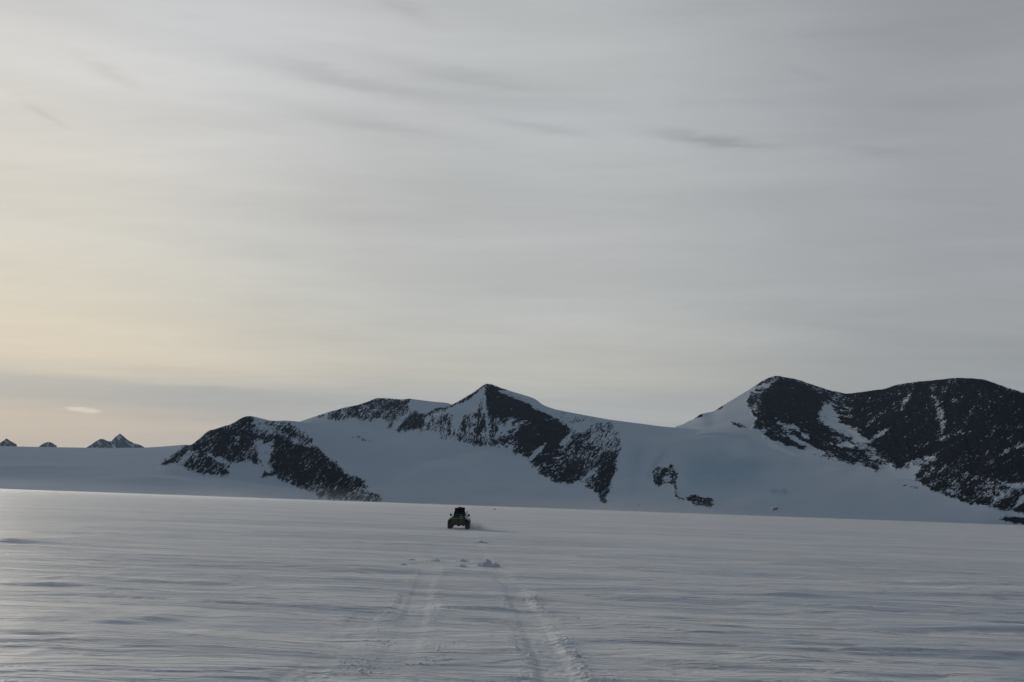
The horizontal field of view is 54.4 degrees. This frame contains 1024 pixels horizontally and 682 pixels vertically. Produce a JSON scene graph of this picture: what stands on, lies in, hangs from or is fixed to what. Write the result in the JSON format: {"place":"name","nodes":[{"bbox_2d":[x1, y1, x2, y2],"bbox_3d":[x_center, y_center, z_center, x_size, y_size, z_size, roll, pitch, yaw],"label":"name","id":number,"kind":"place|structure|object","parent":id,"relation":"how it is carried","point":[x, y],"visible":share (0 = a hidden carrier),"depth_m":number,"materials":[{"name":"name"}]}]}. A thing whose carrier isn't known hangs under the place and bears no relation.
{"place":"outdoors","nodes":[
{"label":"outdoors","id":0,"kind":"place"},
{"bbox_2d":[0,438,16,445],"bbox_3d":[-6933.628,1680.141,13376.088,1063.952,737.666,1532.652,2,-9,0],"label":"mountain peak","id":1,"kind":"structure","parent":0,"point":[6,442],"depth_m":13222.53,"materials":[{"name":"grey stone"}]},
{"bbox_2d":[39,442,56,446],"bbox_3d":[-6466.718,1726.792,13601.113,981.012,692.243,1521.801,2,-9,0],"label":"mountain peak","id":2,"kind":"structure","parent":0,"point":[48,444],"depth_m":13431.62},
{"bbox_2d":[0,445,223,496],"bbox_3d":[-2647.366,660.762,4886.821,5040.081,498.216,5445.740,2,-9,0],"label":"snow rise","id":3,"kind":"structure","parent":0,"point":[117,470],"depth_m":3182.59,"materials":[{"name":"white snow"}]},
{"bbox_2d":[87,434,143,447],"bbox_3d":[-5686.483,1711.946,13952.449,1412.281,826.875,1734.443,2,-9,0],"label":"mountain peak","id":4,"kind":"structure","parent":0,"point":[119,441],"depth_m":13707.30,"materials":[{"name":"grey stone"}]},
{"bbox_2d":[158,416,385,501],"bbox_3d":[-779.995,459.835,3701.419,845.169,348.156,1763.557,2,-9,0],"label":"mountain","id":5,"kind":"structure","parent":0,"point":[309,461],"depth_m":3440.11,"materials":[{"name":"black stone"}]},
{"bbox_2d":[300,398,451,439],"bbox_3d":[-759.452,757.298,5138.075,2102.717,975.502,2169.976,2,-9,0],"label":"mountain","id":6,"kind":"structure","parent":0,"point":[376,418],"depth_m":4940.78,"materials":[{"name":"white snow"}]},
{"bbox_2d":[352,384,628,505],"bbox_3d":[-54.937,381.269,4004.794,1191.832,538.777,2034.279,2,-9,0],"label":"mountain","id":7,"kind":"structure","parent":0,"point":[582,456],"depth_m":4032.22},
{"bbox_2d":[0,489,1023,681],"bbox_3d":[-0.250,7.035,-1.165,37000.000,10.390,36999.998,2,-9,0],"label":"snow plain","id":8,"kind":"structure","parent":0,"point":[109,587],"depth_m":26.20,"materials":[{"name":"white snow"}]},
{"bbox_2d":[447,511,470,528],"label":"off road truck","id":9,"kind":"object","parent":8,"relation":"on","point":[466,521],"visible":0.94,"depth_m":110.08,"materials":[{"name":"black paint"}]},
{"bbox_2d":[453,514,457,523],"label":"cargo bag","id":10,"kind":"object","parent":9,"relation":"on","point":[455,516],"visible":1,"depth_m":109.08,"materials":[{"name":"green fabric"}]},
{"bbox_2d":[458,515,462,523],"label":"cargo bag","id":11,"kind":"object","parent":9,"relation":"on","point":[460,521],"visible":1,"depth_m":109.07,"materials":[{"name":"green fabric"}]},
{"bbox_2d":[477,559,499,566],"bbox_3d":[-0.980,8.689,39.012,1.283,0.349,1.154,2,-9,0],"label":"snow clod","id":12,"kind":"object","parent":8,"relation":"on","point":[487,563],"visible":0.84,"depth_m":38.83,"materials":[{"name":"white snow"}]},
{"bbox_2d":[0,0,1023,447],"label":"sky","id":13,"kind":"structure","parent":0,"point":[214,214],"materials":[{"name":"grey"}]},
{"bbox_2d":[157,422,1021,524],"bbox_3d":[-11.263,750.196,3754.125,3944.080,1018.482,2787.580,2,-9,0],"label":"snow slope","id":14,"kind":"structure","parent":0,"point":[732,476],"depth_m":3184.27,"materials":[{"name":"white snow"}]},
{"bbox_2d":[645,461,716,508],"bbox_3d":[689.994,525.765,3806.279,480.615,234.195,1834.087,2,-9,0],"label":"rock outcrop","id":15,"kind":"object","parent":14,"relation":"on","point":[666,474],"visible":0.97,"depth_m":3313.71,"materials":[{"name":"black stone"}]},
{"bbox_2d":[676,376,901,477],"bbox_3d":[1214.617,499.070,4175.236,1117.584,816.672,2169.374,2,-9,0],"label":"mountain","id":16,"kind":"structure","parent":0,"point":[797,419],"depth_m":3956.01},
{"bbox_2d":[848,378,1023,524],"bbox_3d":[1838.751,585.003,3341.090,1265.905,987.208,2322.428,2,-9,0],"label":"mountain","id":17,"kind":"structure","parent":0,"point":[964,435],"depth_m":3239.46,"materials":[{"name":"black stone"}]}
]}

